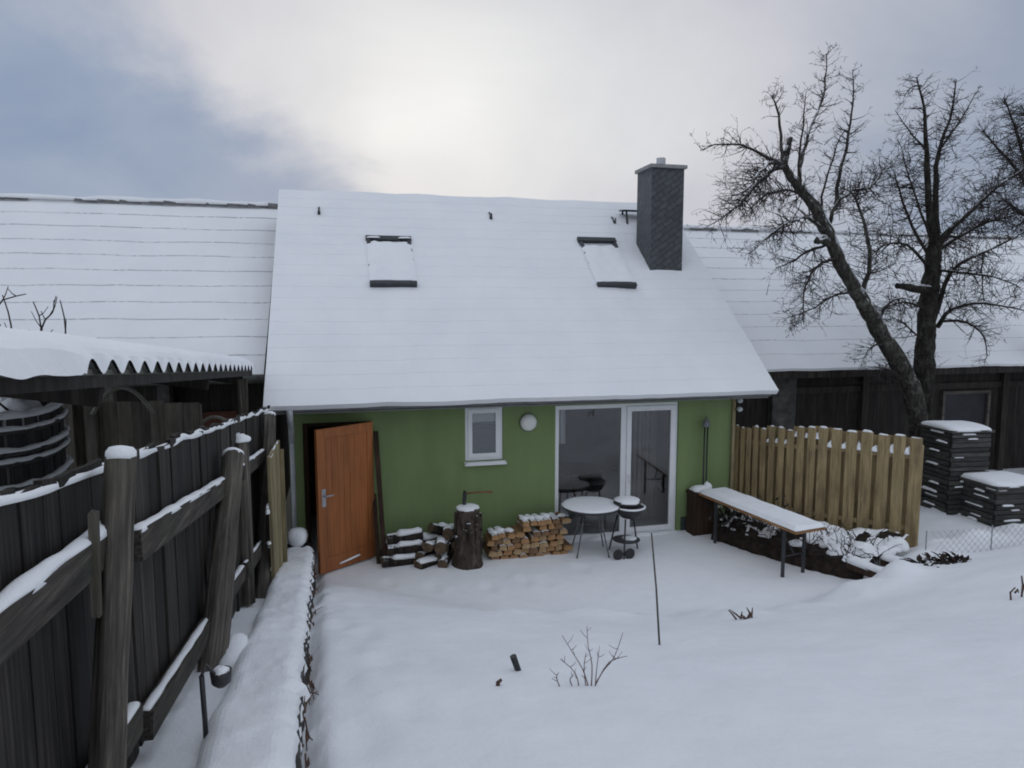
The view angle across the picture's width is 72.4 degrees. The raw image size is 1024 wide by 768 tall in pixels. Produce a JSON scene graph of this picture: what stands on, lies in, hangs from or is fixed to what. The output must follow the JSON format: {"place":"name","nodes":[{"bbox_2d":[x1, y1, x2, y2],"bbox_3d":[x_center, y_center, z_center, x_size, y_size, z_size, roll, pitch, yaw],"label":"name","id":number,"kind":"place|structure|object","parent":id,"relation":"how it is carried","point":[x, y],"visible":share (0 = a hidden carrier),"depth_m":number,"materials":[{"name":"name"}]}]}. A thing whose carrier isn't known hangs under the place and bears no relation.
{"place":"outdoors","nodes":[
{"label":"outdoors","id":0,"kind":"place"},
{"bbox_2d":[0,0,1023,235],"label":"sky","id":1,"kind":"structure","parent":0,"point":[221,100],"materials":[{"name":"grey"}]},
{"bbox_2d":[131,468,1023,767],"bbox_3d":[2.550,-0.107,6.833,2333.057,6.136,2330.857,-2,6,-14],"label":"snow ground","id":2,"kind":"structure","parent":0,"point":[899,664],"depth_m":4.35,"materials":[{"name":"white snow"}]},
{"bbox_2d":[0,286,66,333],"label":"bare shrub","id":3,"kind":"object","parent":2,"relation":"on","point":[45,319],"visible":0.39,"depth_m":6.50,"materials":[{"name":"brown plant"}]},
{"bbox_2d":[0,397,73,491],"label":"slatted compost bin","id":4,"kind":"object","parent":2,"relation":"on","point":[38,437],"visible":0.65,"depth_m":5.30,"materials":[{"name":"black wood"}]},
{"bbox_2d":[90,386,155,415],"bbox_3d":[-3.961,0.170,7.119,0.604,0.312,0.044,-2,6,-14],"label":"garden hoop","id":5,"kind":"object","parent":2,"relation":"on","point":[134,392],"visible":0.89,"depth_m":7.10,"materials":[{"name":"plastic"}]},
{"bbox_2d":[0,326,254,439],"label":"corrugated shed","id":6,"kind":"structure","parent":2,"relation":"on","point":[46,366],"depth_m":3.62,"materials":[{"name":"white wood"}]},
{"bbox_2d":[63,400,201,469],"bbox_3d":[-3.959,1.316,7.415,1.320,2.583,0.131,-2,6,-14],"label":"grey board partition","id":7,"kind":"object","parent":2,"relation":"on","point":[99,433],"visible":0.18,"depth_m":7.33,"materials":[{"name":"wood"}]},
{"bbox_2d":[0,405,275,767],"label":"old board fence","id":8,"kind":"object","parent":2,"relation":"on","point":[132,580],"visible":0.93,"depth_m":2.50,"materials":[{"name":"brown wood"}]},
{"bbox_2d":[0,193,289,498],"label":"tiled barn","id":9,"kind":"structure","parent":2,"relation":"on","point":[193,274],"depth_m":11.13,"materials":[{"name":"tile"}]},
{"bbox_2d":[202,415,224,424],"bbox_3d":[-3.440,0.502,8.112,0.570,0.284,0.044,-2,6,-14],"label":"garden hoop","id":10,"kind":"object","parent":2,"relation":"on","point":[206,419],"visible":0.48,"depth_m":8.08,"materials":[{"name":"plastic"}]},
{"bbox_2d":[199,663,231,738],"bbox_3d":[-1.260,1.388,3.000,0.126,0.384,0.092,-2,6,-14],"label":"black garden stake","id":11,"kind":"object","parent":2,"relation":"on","point":[220,677],"visible":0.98,"depth_m":2.96,"materials":[{"name":"metal"}]},
{"bbox_2d":[219,633,247,669],"bbox_3d":[-1.700,1.665,4.277,0.149,0.162,0.398,-2,6,-14],"label":"garden log","id":12,"kind":"object","parent":2,"relation":"on","point":[238,643],"visible":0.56,"depth_m":4.24,"materials":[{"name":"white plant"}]},
{"bbox_2d":[196,546,315,767],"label":"garden wall","id":13,"kind":"structure","parent":2,"relation":"on","point":[256,719],"depth_m":3.56,"materials":[{"name":"stone"}]},
{"bbox_2d":[287,527,310,548],"bbox_3d":[-2.893,2.261,9.438,0.356,0.668,0.351,-2,6,-14],"label":"snow-covered ball","id":14,"kind":"object","parent":13,"relation":"on","point":[297,536],"visible":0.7,"depth_m":9.30,"materials":[{"name":"white snow"}]},
{"bbox_2d":[302,563,321,767],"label":"dry creeper","id":15,"kind":"object","parent":13,"relation":"attached to","point":[307,735],"visible":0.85,"depth_m":3.88,"materials":[{"name":"brown plant"}]},
{"bbox_2d":[265,440,287,578],"bbox_3d":[-2.517,1.727,7.515,0.072,2.144,1.172,-1,6,-12],"label":"pale board panel","id":16,"kind":"object","parent":2,"relation":"on","point":[276,512],"visible":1,"depth_m":7.43,"materials":[{"name":"beige wood"}]},
{"bbox_2d":[373,431,386,563],"bbox_3d":[-1.895,1.635,9.905,0.134,1.918,0.396,-3,7,-27],"label":"leaning plank","id":17,"kind":"object","parent":2,"relation":"on","point":[380,500],"visible":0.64,"depth_m":9.91,"materials":[{"name":"brown wood"}]},
{"bbox_2d":[381,552,415,566],"bbox_3d":[-1.575,2.465,9.844,0.500,0.191,0.150,2,13,-23],"label":"round log","id":18,"kind":"object","parent":2,"relation":"on","point":[399,560],"visible":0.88,"depth_m":9.78,"materials":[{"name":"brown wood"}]},
{"bbox_2d":[387,539,423,555],"bbox_3d":[-1.508,2.298,9.881,0.500,0.191,0.150,-2,6,-20],"label":"round log","id":19,"kind":"object","parent":18,"relation":"on","point":[404,547],"visible":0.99,"depth_m":9.82,"materials":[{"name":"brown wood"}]},
{"bbox_2d":[386,527,422,544],"bbox_3d":[-1.519,2.144,9.920,0.500,0.191,0.150,-6,16,-18],"label":"round log","id":20,"kind":"object","parent":19,"relation":"on","point":[411,534],"visible":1,"depth_m":9.87,"materials":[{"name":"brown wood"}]},
{"bbox_2d":[415,551,433,559],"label":"round log","id":21,"kind":"object","parent":2,"relation":"on","point":[420,554],"visible":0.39,"depth_m":9.86,"materials":[{"name":"brown wood"}]},
{"bbox_2d":[422,540,434,552],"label":"round log","id":22,"kind":"object","parent":21,"relation":"on","point":[427,546],"visible":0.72,"depth_m":9.82,"materials":[{"name":"brown wood"}]},
{"bbox_2d":[423,533,438,541],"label":"round log","id":23,"kind":"object","parent":21,"relation":"on","point":[430,537],"visible":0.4,"depth_m":10.11,"materials":[{"name":"brown wood"}]},
{"bbox_2d":[413,554,437,569],"bbox_3d":[-1.189,2.496,9.826,0.190,0.155,0.360,19,17,39],"label":"round log","id":24,"kind":"object","parent":2,"relation":"on","point":[429,560],"visible":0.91,"depth_m":9.74,"materials":[{"name":"brown wood"}]},
{"bbox_2d":[433,552,442,560],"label":"round log","id":25,"kind":"object","parent":2,"relation":"on","point":[436,555],"visible":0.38,"depth_m":9.85,"materials":[{"name":"brown wood"}]},
{"bbox_2d":[434,535,446,553],"bbox_3d":[-1.021,2.276,9.996,0.170,0.200,0.420,8,0,-6],"label":"round log","id":26,"kind":"object","parent":25,"relation":"on","point":[440,545],"visible":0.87,"depth_m":9.79,"materials":[{"name":"brown wood"}]},
{"bbox_2d":[445,535,454,551],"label":"round log","id":27,"kind":"object","parent":25,"relation":"on","point":[448,543],"visible":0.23,"depth_m":10.01,"materials":[{"name":"brown wood"}]},
{"bbox_2d":[427,522,447,534],"bbox_3d":[-0.989,2.121,10.217,0.500,0.191,0.150,24,-25,-39],"label":"round log","id":28,"kind":"object","parent":27,"relation":"on","point":[434,528],"visible":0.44,"depth_m":10.07,"materials":[{"name":"brown wood"}]},
{"bbox_2d":[442,523,454,539],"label":"round log","id":29,"kind":"object","parent":27,"relation":"on","point":[448,533],"visible":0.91,"depth_m":10.00,"materials":[{"name":"brown wood"}]},
{"bbox_2d":[437,546,451,567],"bbox_3d":[-0.947,2.464,9.957,0.150,0.146,0.500,3,11,4],"label":"round log","id":30,"kind":"object","parent":2,"relation":"on","point":[444,560],"visible":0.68,"depth_m":9.76,"materials":[{"name":"brown wood"}]},
{"bbox_2d":[451,503,482,569],"bbox_3d":[-0.629,2.145,9.847,0.461,0.910,0.499,-2,6,-14],"label":"chopping block","id":31,"kind":"object","parent":2,"relation":"on","point":[468,553],"depth_m":9.68,"materials":[{"name":"brown wood"}]},
{"bbox_2d":[462,491,491,504],"bbox_3d":[-0.484,1.590,9.853,0.446,0.187,0.103,-2,6,-17],"label":"axe","id":32,"kind":"object","parent":31,"relation":"on","point":[465,493],"visible":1,"depth_m":9.80,"materials":[{"name":"brown wood"}]},
{"bbox_2d":[499,555,508,559],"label":"split log","id":33,"kind":"object","parent":2,"relation":"on","point":[503,557],"visible":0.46,"depth_m":10.09,"materials":[{"name":"orange wood"}]},
{"bbox_2d":[502,550,511,555],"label":"split log","id":34,"kind":"object","parent":33,"relation":"on","point":[507,552],"visible":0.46,"depth_m":10.10,"materials":[{"name":"orange wood"}]},
{"bbox_2d":[497,544,506,550],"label":"split log","id":35,"kind":"object","parent":34,"relation":"on","point":[502,547],"visible":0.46,"depth_m":10.06,"materials":[{"name":"brown wood"}]},
{"bbox_2d":[506,543,513,550],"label":"split log","id":36,"kind":"object","parent":34,"relation":"on","point":[510,546],"visible":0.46,"depth_m":10.08,"materials":[{"name":"orange wood"}]},
{"bbox_2d":[502,537,510,544],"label":"split log","id":37,"kind":"object","parent":36,"relation":"on","point":[506,541],"visible":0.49,"depth_m":10.09,"materials":[{"name":"brown wood"}]},
{"bbox_2d":[503,526,514,538],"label":"split log","id":38,"kind":"object","parent":37,"relation":"on","point":[509,532],"visible":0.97,"depth_m":10.14,"materials":[{"name":"orange wood"}]},
{"bbox_2d":[508,553,517,558],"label":"split log","id":39,"kind":"object","parent":2,"relation":"on","point":[513,556],"visible":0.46,"depth_m":10.12,"materials":[{"name":"orange wood"}]},
{"bbox_2d":[512,548,520,554],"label":"split log","id":40,"kind":"object","parent":39,"relation":"on","point":[516,551],"visible":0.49,"depth_m":10.12,"materials":[{"name":"brown wood"}]},
{"bbox_2d":[513,542,520,547],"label":"split log","id":41,"kind":"object","parent":40,"relation":"on","point":[517,545],"visible":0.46,"depth_m":10.15,"materials":[{"name":"orange wood"}]},
{"bbox_2d":[510,537,520,543],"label":"split log","id":42,"kind":"object","parent":41,"relation":"on","point":[516,540],"visible":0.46,"depth_m":10.14,"materials":[{"name":"brown wood"}]},
{"bbox_2d":[511,525,524,537],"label":"split log","id":43,"kind":"object","parent":42,"relation":"on","point":[518,532],"visible":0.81,"depth_m":10.13,"materials":[{"name":"orange wood"}]},
{"bbox_2d":[516,521,531,531],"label":"split log","id":44,"kind":"object","parent":43,"relation":"on","point":[522,528],"visible":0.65,"depth_m":10.16,"materials":[{"name":"orange wood"}]},
{"bbox_2d":[517,515,528,526],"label":"split log","id":45,"kind":"object","parent":44,"relation":"on","point":[523,520],"visible":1,"depth_m":10.20,"materials":[{"name":"orange wood"}]},
{"bbox_2d":[524,514,536,525],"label":"split log","id":46,"kind":"object","parent":44,"relation":"on","point":[532,521],"visible":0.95,"depth_m":10.17,"materials":[{"name":"orange wood"}]},
{"bbox_2d":[520,535,529,543],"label":"split log","id":47,"kind":"object","parent":41,"relation":"on","point":[524,539],"visible":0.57,"depth_m":10.13,"materials":[{"name":"orange wood"}]},
{"bbox_2d":[510,654,520,670],"bbox_3d":[0.021,1.678,4.097,0.066,0.196,0.040,-2,6,-14],"label":"short stake","id":48,"kind":"object","parent":2,"relation":"on","point":[514,661],"visible":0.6,"depth_m":4.08,"materials":[{"name":"grey wood"}]},
{"bbox_2d":[263,157,778,574],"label":"green house","id":49,"kind":"structure","parent":2,"relation":"on","point":[516,356],"depth_m":10.88,"materials":[{"name":"paint"}]},
{"bbox_2d":[314,421,374,574],"bbox_3d":[-2.265,1.552,9.657,0.126,1.970,0.930,5,8,40],"label":"door","id":50,"kind":"structure","parent":49,"relation":"in","point":[344,469],"depth_m":9.63,"materials":[{"name":"orange wood"}]},
{"bbox_2d":[365,235,416,287],"bbox_3d":[-1.985,-2.003,11.476,0.764,0.943,1.101,-2,6,-14],"label":"roof window","id":51,"kind":"structure","parent":49,"relation":"in","point":[390,264],"depth_m":11.35,"materials":[{"name":"metal"}]},
{"bbox_2d":[464,407,506,465],"bbox_3d":[-0.405,0.760,10.408,0.630,0.872,0.190,-2,6,-14],"label":"window","id":52,"kind":"structure","parent":49,"relation":"in","point":[483,426],"depth_m":10.43,"materials":[{"name":"white plastic"}]},
{"bbox_2d":[577,237,636,288],"bbox_3d":[1.664,-2.143,12.404,0.734,1.001,1.155,-2,6,-14],"label":"roof window","id":53,"kind":"structure","parent":49,"relation":"in","point":[608,267],"depth_m":12.27,"materials":[{"name":"metal"}]},
{"bbox_2d":[555,402,677,538],"bbox_3d":[1.647,1.360,11.007,2.042,2.112,0.161,-2,6,-14],"label":"patio door","id":54,"kind":"structure","parent":49,"relation":"in","point":[625,410],"depth_m":11.05,"materials":[{"name":"white plastic"}]},
{"bbox_2d":[559,549,567,553],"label":"split log","id":55,"kind":"object","parent":2,"relation":"on","point":[562,551],"visible":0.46,"depth_m":10.30,"materials":[{"name":"orange wood"}]},
{"bbox_2d":[561,539,572,550],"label":"split log","id":56,"kind":"object","parent":55,"relation":"on","point":[567,546],"visible":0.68,"depth_m":10.31,"materials":[{"name":"orange wood"}]},
{"bbox_2d":[549,629,626,686],"bbox_3d":[0.420,1.506,3.828,0.452,0.389,0.069,-2,6,-14],"label":"bare shrub","id":57,"kind":"object","parent":2,"relation":"on","point":[604,668],"visible":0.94,"depth_m":3.83,"materials":[{"name":"brown plant"}]},
{"bbox_2d":[562,496,619,558],"bbox_3d":[1.157,2.131,10.335,0.860,0.778,0.865,-2,6,-14],"label":"round garden table","id":58,"kind":"object","parent":2,"relation":"on","point":[584,506],"visible":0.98,"depth_m":10.16,"materials":[{"name":"metal"}]},
{"bbox_2d":[609,495,645,559],"bbox_3d":[1.677,2.090,10.293,0.587,0.868,0.490,-2,6,-14],"label":"kettle grill","id":59,"kind":"object","parent":2,"relation":"on","point":[632,507],"visible":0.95,"depth_m":10.15,"materials":[{"name":"black metal"}]},
{"bbox_2d":[651,533,660,644],"bbox_3d":[1.022,1.555,4.983,0.019,0.990,0.119,-4,7,-31],"label":"garden cane","id":60,"kind":"object","parent":2,"relation":"on","point":[658,627],"visible":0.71,"depth_m":4.97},
{"bbox_2d":[686,481,714,535],"bbox_3d":[3.009,1.997,11.173,0.390,0.917,0.270,-2,6,-14],"label":"planter box","id":61,"kind":"object","parent":2,"relation":"on","point":[698,522],"visible":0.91,"depth_m":11.07,"materials":[{"name":"brown wood"}]},
{"bbox_2d":[702,417,709,484],"bbox_3d":[3.087,1.456,11.206,0.120,1.885,0.117,-2,6,-14],"label":"garden torch","id":62,"kind":"object","parent":61,"relation":"on","point":[706,422],"visible":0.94,"depth_m":11.15,"materials":[{"name":"black metal"}]},
{"bbox_2d":[728,607,752,619],"bbox_3d":[2.297,2.275,6.966,0.274,0.111,0.172,-5,8,-36],"label":"dead tuft","id":63,"kind":"object","parent":2,"relation":"on","point":[750,614],"visible":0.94,"depth_m":6.93,"materials":[{"name":"brown plant"}]},
{"bbox_2d":[699,487,825,577],"bbox_3d":[3.521,2.138,10.095,0.521,0.830,2.078,-2,7,-21],"label":"bench table","id":64,"kind":"object","parent":2,"relation":"on","point":[784,520],"visible":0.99,"depth_m":9.68,"materials":[{"name":"white wood"}]},
{"bbox_2d":[703,493,909,579],"bbox_3d":[4.148,2.148,10.245,2.873,0.838,1.712,4,8,35],"label":"raised bed","id":65,"kind":"object","parent":2,"relation":"on","point":[830,549],"visible":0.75,"depth_m":9.96,"materials":[{"name":"wood"}]},
{"bbox_2d":[687,42,948,437],"bbox_3d":[5.102,-1.138,11.517,5.358,8.654,1.861,-3,7,-24],"label":"leaning pear tree","id":66,"kind":"object","parent":2,"relation":"on","point":[894,355],"visible":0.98,"depth_m":11.14,"materials":[{"name":"brown plant"}]},
{"bbox_2d":[733,425,923,547],"bbox_3d":[4.872,1.625,11.089,2.771,1.976,0.218,4,7,34],"label":"pine board fence","id":67,"kind":"object","parent":2,"relation":"on","point":[864,478],"visible":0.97,"depth_m":10.87,"materials":[{"name":"beige wood"}]},
{"bbox_2d":[683,225,1023,470],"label":"timber barn","id":68,"kind":"structure","parent":2,"relation":"on","point":[813,375],"depth_m":14.21,"materials":[{"name":"tile"}]},
{"bbox_2d":[939,390,990,426],"bbox_3d":[9.222,0.546,14.259,1.182,0.829,0.079,-2,6,-14],"label":"window","id":69,"kind":"structure","parent":68,"relation":"in","point":[964,405],"depth_m":14.26,"materials":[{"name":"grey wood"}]},
{"bbox_2d":[846,556,883,577],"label":"timber beam","id":70,"kind":"structure","parent":2,"relation":"on","point":[861,566],"depth_m":8.89,"materials":[{"name":"brown wood"}]},
{"bbox_2d":[880,553,904,566],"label":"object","id":71,"kind":"structure","parent":2,"relation":"on","point":[887,558],"depth_m":9.14,"materials":[{"name":"white wood"}]},
{"bbox_2d":[839,67,1023,420],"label":"upright pear tree","id":72,"kind":"object","parent":2,"relation":"on","point":[930,295],"visible":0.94,"depth_m":12.29,"materials":[{"name":"brown plant"}]},
{"bbox_2d":[902,551,971,567],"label":"flattened plants","id":73,"kind":"object","parent":2,"relation":"on","point":[946,558],"visible":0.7,"depth_m":8.62,"materials":[{"name":"plant"}]},
{"bbox_2d":[917,420,994,514],"bbox_3d":[7.361,1.385,11.706,0.768,1.519,0.853,-1,6,-8],"label":"plank compost bin","id":74,"kind":"object","parent":2,"relation":"on","point":[954,451],"visible":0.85,"depth_m":11.38,"materials":[{"name":"black wood"}]},
{"bbox_2d":[925,524,1023,552],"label":"wire netting","id":75,"kind":"object","parent":2,"relation":"on","point":[991,532],"visible":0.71,"depth_m":9.15,"materials":[{"name":"grey metal"}]},
{"bbox_2d":[957,471,1023,527],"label":"plank compost bin","id":76,"kind":"object","parent":2,"relation":"on","point":[993,498],"visible":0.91,"depth_m":10.85,"materials":[{"name":"black wood"}]},
{"bbox_2d":[959,86,1023,240],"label":"spreading fruit tree","id":77,"kind":"object","parent":2,"relation":"on","point":[1019,143],"visible":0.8,"depth_m":13.02,"materials":[{"name":"brown plant"}]},
{"bbox_2d":[1009,576,1023,599],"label":"dead perennial","id":78,"kind":"object","parent":2,"relation":"on","point":[1017,589],"visible":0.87,"depth_m":6.16,"materials":[{"name":"brown plant"}]},
{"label":"split log","id":79,"kind":"object","parent":2,"relation":"on","visible":0},
{"bbox_2d":[483,544,495,556],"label":"split log","id":80,"kind":"object","parent":79,"relation":"on","point":[488,551],"visible":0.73,"depth_m":10.05,"materials":[{"name":"brown wood"}]},
{"bbox_2d":[489,545,497,550],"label":"split log","id":81,"kind":"object","parent":80,"relation":"on","point":[494,548],"visible":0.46,"depth_m":10.06,"materials":[{"name":"brown wood"}]},
{"bbox_2d":[483,533,493,545],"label":"split log","id":82,"kind":"object","parent":81,"relation":"on","point":[488,540],"visible":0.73,"depth_m":10.05,"materials":[{"name":"orange wood"}]},
{"bbox_2d":[487,528,498,540],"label":"split log","id":83,"kind":"object","parent":82,"relation":"on","point":[492,533],"visible":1,"depth_m":10.09,"materials":[{"name":"orange wood"}]},
{"bbox_2d":[494,539,502,544],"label":"split log","id":84,"kind":"object","parent":81,"relation":"on","point":[498,542],"visible":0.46,"depth_m":10.07,"materials":[{"name":"brown wood"}]},
{"bbox_2d":[494,526,505,538],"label":"split log","id":85,"kind":"object","parent":84,"relation":"on","point":[501,534],"visible":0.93,"depth_m":10.13,"materials":[{"name":"orange wood"}]},
{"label":"split log","id":86,"kind":"object","parent":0,"visible":0},
{"bbox_2d":[529,547,537,553],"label":"split log","id":87,"kind":"object","parent":86,"relation":"on","point":[534,550],"visible":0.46,"depth_m":10.18,"materials":[{"name":"brown wood"}]},
{"bbox_2d":[529,540,539,547],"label":"split log","id":88,"kind":"object","parent":87,"relation":"on","point":[535,544],"visible":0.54,"depth_m":10.17,"materials":[{"name":"brown wood"}]},
{"bbox_2d":[524,532,538,541],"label":"split log","id":89,"kind":"object","parent":88,"relation":"on","point":[530,537],"visible":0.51,"depth_m":10.20,"materials":[{"name":"orange wood"}]},
{"bbox_2d":[529,525,540,536],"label":"split log","id":90,"kind":"object","parent":89,"relation":"on","point":[535,532],"visible":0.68,"depth_m":10.20,"materials":[{"name":"brown wood"}]},
{"bbox_2d":[537,547,546,552],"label":"split log","id":91,"kind":"object","parent":86,"relation":"on","point":[541,550],"visible":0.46,"depth_m":10.22,"materials":[{"name":"brown wood"}]},
{"bbox_2d":[539,540,548,547],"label":"split log","id":92,"kind":"object","parent":91,"relation":"on","point":[544,543],"visible":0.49,"depth_m":10.20,"materials":[{"name":"brown wood"}]},
{"bbox_2d":[538,536,546,540],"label":"split log","id":93,"kind":"object","parent":92,"relation":"on","point":[542,538],"visible":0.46,"depth_m":10.23,"materials":[{"name":"brown wood"}]},
{"bbox_2d":[536,527,549,535],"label":"split log","id":94,"kind":"object","parent":93,"relation":"on","point":[545,533],"visible":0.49,"depth_m":10.20,"materials":[{"name":"brown wood"}]},
{"bbox_2d":[536,525,546,529],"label":"split log","id":95,"kind":"object","parent":94,"relation":"on","point":[542,527],"visible":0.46,"depth_m":10.22,"materials":[{"name":"orange wood"}]},
{"bbox_2d":[531,514,544,525],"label":"split log","id":96,"kind":"object","parent":95,"relation":"on","point":[539,520],"visible":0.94,"depth_m":10.22,"materials":[{"name":"orange wood"}]},
{"bbox_2d":[547,524,554,529],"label":"split log","id":97,"kind":"object","parent":94,"relation":"on","point":[550,526],"visible":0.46,"depth_m":10.24,"materials":[{"name":"orange wood"}]},
{"bbox_2d":[539,513,551,524],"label":"split log","id":98,"kind":"object","parent":97,"relation":"on","point":[546,518],"visible":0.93,"depth_m":10.28,"materials":[{"name":"orange wood"}]},
{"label":"split log","id":99,"kind":"object","parent":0,"visible":0},
{"bbox_2d":[546,545,554,551],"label":"split log","id":100,"kind":"object","parent":99,"relation":"on","point":[550,548],"visible":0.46,"depth_m":10.27,"materials":[{"name":"orange wood"}]},
{"bbox_2d":[546,539,556,546],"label":"split log","id":101,"kind":"object","parent":100,"relation":"on","point":[552,543],"visible":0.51,"depth_m":10.24,"materials":[{"name":"orange wood"}]},
{"bbox_2d":[546,534,555,539],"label":"split log","id":102,"kind":"object","parent":101,"relation":"on","point":[550,537],"visible":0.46,"depth_m":10.25,"materials":[{"name":"orange wood"}]},
{"bbox_2d":[548,529,558,534],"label":"split log","id":103,"kind":"object","parent":102,"relation":"on","point":[553,531],"visible":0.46,"depth_m":10.27,"materials":[{"name":"brown wood"}]},
{"bbox_2d":[554,523,562,528],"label":"split log","id":104,"kind":"object","parent":103,"relation":"on","point":[559,526],"visible":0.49,"depth_m":10.26,"materials":[{"name":"brown wood"}]},
{"bbox_2d":[548,512,559,523],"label":"split log","id":105,"kind":"object","parent":104,"relation":"on","point":[554,518],"visible":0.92,"depth_m":10.27,"materials":[{"name":"brown wood"}]},
{"bbox_2d":[555,511,570,523],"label":"split log","id":106,"kind":"object","parent":104,"relation":"on","point":[563,517],"visible":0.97,"depth_m":10.33,"materials":[{"name":"brown wood"}]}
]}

